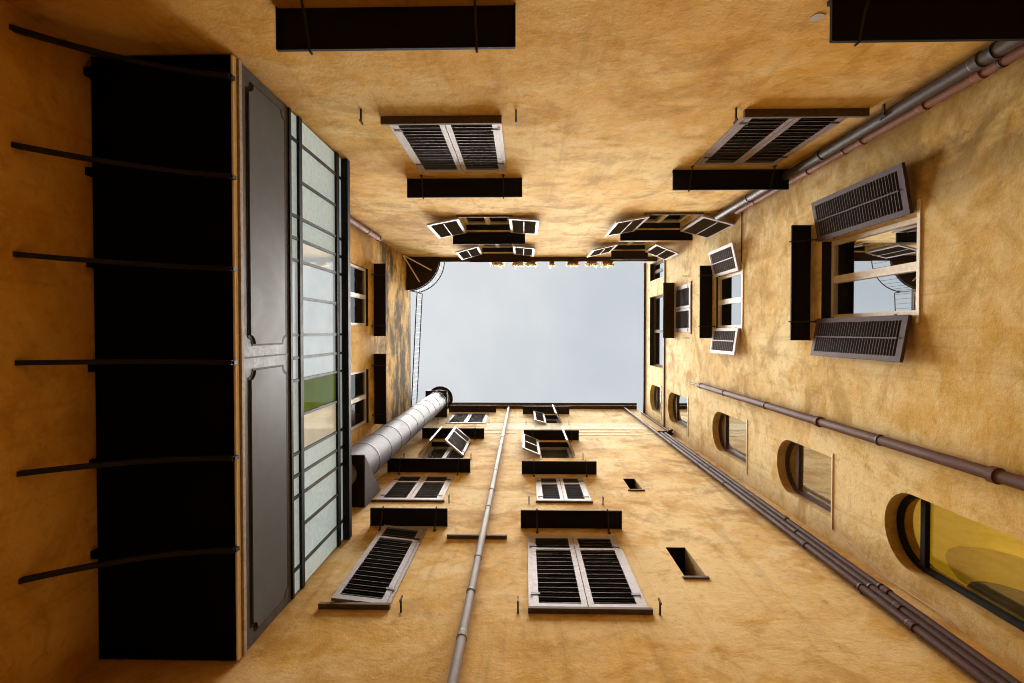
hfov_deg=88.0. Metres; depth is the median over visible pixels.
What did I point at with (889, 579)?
cable
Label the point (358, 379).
window
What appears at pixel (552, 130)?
apartment building
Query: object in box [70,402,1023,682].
apartment building
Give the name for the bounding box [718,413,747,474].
window
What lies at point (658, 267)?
window
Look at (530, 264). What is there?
flower pot
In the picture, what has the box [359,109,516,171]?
window
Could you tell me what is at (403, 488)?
window
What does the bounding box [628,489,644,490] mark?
window sill
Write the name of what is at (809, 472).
window
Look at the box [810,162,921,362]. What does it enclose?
window
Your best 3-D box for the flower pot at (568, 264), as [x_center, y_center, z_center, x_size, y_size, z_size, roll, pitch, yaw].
[1.766,-2.265,15.425,0.410,0.363,0.287,0,-89,1]
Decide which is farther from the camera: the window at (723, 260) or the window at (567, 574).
the window at (723, 260)
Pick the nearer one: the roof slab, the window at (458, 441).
the window at (458, 441)
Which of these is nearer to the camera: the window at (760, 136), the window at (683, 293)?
the window at (760, 136)
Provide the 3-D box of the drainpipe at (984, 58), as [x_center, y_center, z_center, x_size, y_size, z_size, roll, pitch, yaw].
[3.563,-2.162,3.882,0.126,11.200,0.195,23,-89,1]
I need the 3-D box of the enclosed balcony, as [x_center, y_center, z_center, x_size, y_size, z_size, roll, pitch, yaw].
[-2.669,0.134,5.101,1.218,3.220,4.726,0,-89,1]
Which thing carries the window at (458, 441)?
in the apartment building at (622, 544)
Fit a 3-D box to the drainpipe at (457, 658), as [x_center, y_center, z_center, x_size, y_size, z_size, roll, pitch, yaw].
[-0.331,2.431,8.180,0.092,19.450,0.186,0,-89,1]
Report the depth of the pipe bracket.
13.38 m
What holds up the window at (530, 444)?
in the apartment building at (622, 544)
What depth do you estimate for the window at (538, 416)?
15.78 m
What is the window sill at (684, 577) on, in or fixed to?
in the apartment building at (622, 544)
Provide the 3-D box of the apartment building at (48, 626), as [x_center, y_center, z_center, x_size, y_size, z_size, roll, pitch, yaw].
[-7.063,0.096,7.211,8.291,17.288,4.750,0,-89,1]
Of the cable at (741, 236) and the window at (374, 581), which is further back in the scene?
the cable at (741, 236)
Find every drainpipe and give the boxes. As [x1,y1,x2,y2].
[350,216,380,240]
[447,406,509,682]
[623,407,994,682]
[641,412,673,434]
[660,432,1008,682]
[664,432,1021,682]
[696,383,1023,490]
[714,41,1023,219]
[734,44,1023,213]
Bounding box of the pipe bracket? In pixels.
[658,429,672,434]
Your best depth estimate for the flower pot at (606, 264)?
15.32 m
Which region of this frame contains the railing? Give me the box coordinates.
[410,257,444,406]
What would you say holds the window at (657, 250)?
in the apartment building at (552, 130)
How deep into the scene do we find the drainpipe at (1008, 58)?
4.99 m
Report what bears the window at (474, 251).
in the apartment building at (552, 130)
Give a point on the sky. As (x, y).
(561, 333)
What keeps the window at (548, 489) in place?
in the apartment building at (622, 544)
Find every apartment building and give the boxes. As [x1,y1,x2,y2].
[0,0,410,682]
[4,0,1023,261]
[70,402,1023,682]
[643,56,1023,673]
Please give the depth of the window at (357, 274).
10.98 m
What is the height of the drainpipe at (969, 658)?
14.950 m
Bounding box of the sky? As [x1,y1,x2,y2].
[411,262,646,411]
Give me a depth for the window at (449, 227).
10.45 m
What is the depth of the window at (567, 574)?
5.56 m
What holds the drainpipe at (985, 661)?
attached to the apartment building at (622, 544)
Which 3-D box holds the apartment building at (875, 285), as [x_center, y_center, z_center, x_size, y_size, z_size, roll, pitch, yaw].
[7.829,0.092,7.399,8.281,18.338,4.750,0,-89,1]
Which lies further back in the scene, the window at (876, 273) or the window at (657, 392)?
the window at (657, 392)
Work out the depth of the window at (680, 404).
13.28 m
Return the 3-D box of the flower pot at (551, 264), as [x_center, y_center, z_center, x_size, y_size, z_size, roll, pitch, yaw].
[1.157,-2.272,15.435,0.205,0.351,0.280,0,-89,1]
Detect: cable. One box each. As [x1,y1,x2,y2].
[741,212,741,261]
[819,520,956,628]
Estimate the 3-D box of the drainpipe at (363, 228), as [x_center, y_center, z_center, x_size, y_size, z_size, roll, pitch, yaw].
[-3.031,-2.274,9.357,0.141,4.850,0.200,-26,-90,2]
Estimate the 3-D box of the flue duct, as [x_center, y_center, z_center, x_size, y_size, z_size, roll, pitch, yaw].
[-2.518,1.942,12.072,1.060,9.770,0.876,0,-89,1]
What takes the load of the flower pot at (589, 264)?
on the apartment building at (552, 130)
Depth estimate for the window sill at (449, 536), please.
6.65 m
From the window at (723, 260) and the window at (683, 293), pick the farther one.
the window at (683, 293)
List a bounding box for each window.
[318,525,426,612]
[350,263,365,325]
[351,370,365,430]
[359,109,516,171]
[371,475,453,502]
[403,426,471,457]
[427,215,538,237]
[438,413,488,423]
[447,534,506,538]
[455,244,534,259]
[517,535,661,615]
[522,427,583,457]
[528,477,603,504]
[533,404,561,423]
[587,242,678,259]
[604,212,734,237]
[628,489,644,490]
[654,260,662,279]
[654,295,662,366]
[654,386,660,411]
[673,394,687,436]
[675,276,691,333]
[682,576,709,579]
[694,103,886,164]
[708,242,743,354]
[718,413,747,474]
[785,442,832,528]
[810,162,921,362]
[896,494,1023,631]
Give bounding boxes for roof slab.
[403,255,439,289]
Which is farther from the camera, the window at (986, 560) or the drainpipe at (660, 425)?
the drainpipe at (660, 425)
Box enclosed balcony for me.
[9,24,351,660]
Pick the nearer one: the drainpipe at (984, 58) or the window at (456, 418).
the drainpipe at (984, 58)
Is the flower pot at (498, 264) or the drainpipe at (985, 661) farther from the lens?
the flower pot at (498, 264)
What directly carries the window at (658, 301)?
in the apartment building at (875, 285)
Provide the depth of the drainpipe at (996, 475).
5.20 m
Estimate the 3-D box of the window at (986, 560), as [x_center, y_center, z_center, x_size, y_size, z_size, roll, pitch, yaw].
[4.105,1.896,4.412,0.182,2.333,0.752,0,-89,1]
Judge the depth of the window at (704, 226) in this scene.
10.23 m
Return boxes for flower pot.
[490,262,504,267]
[511,262,524,268]
[525,262,536,266]
[548,262,554,268]
[566,262,578,266]
[585,262,597,267]
[600,262,613,267]
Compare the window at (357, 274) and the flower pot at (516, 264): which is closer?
the window at (357, 274)
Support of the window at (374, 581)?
in the apartment building at (622, 544)
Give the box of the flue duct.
[351,386,452,506]
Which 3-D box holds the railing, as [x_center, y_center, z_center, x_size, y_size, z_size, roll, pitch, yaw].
[-2.808,-0.170,15.657,0.715,0.808,4.740,11,-89,1]
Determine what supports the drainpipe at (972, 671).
attached to the apartment building at (622, 544)

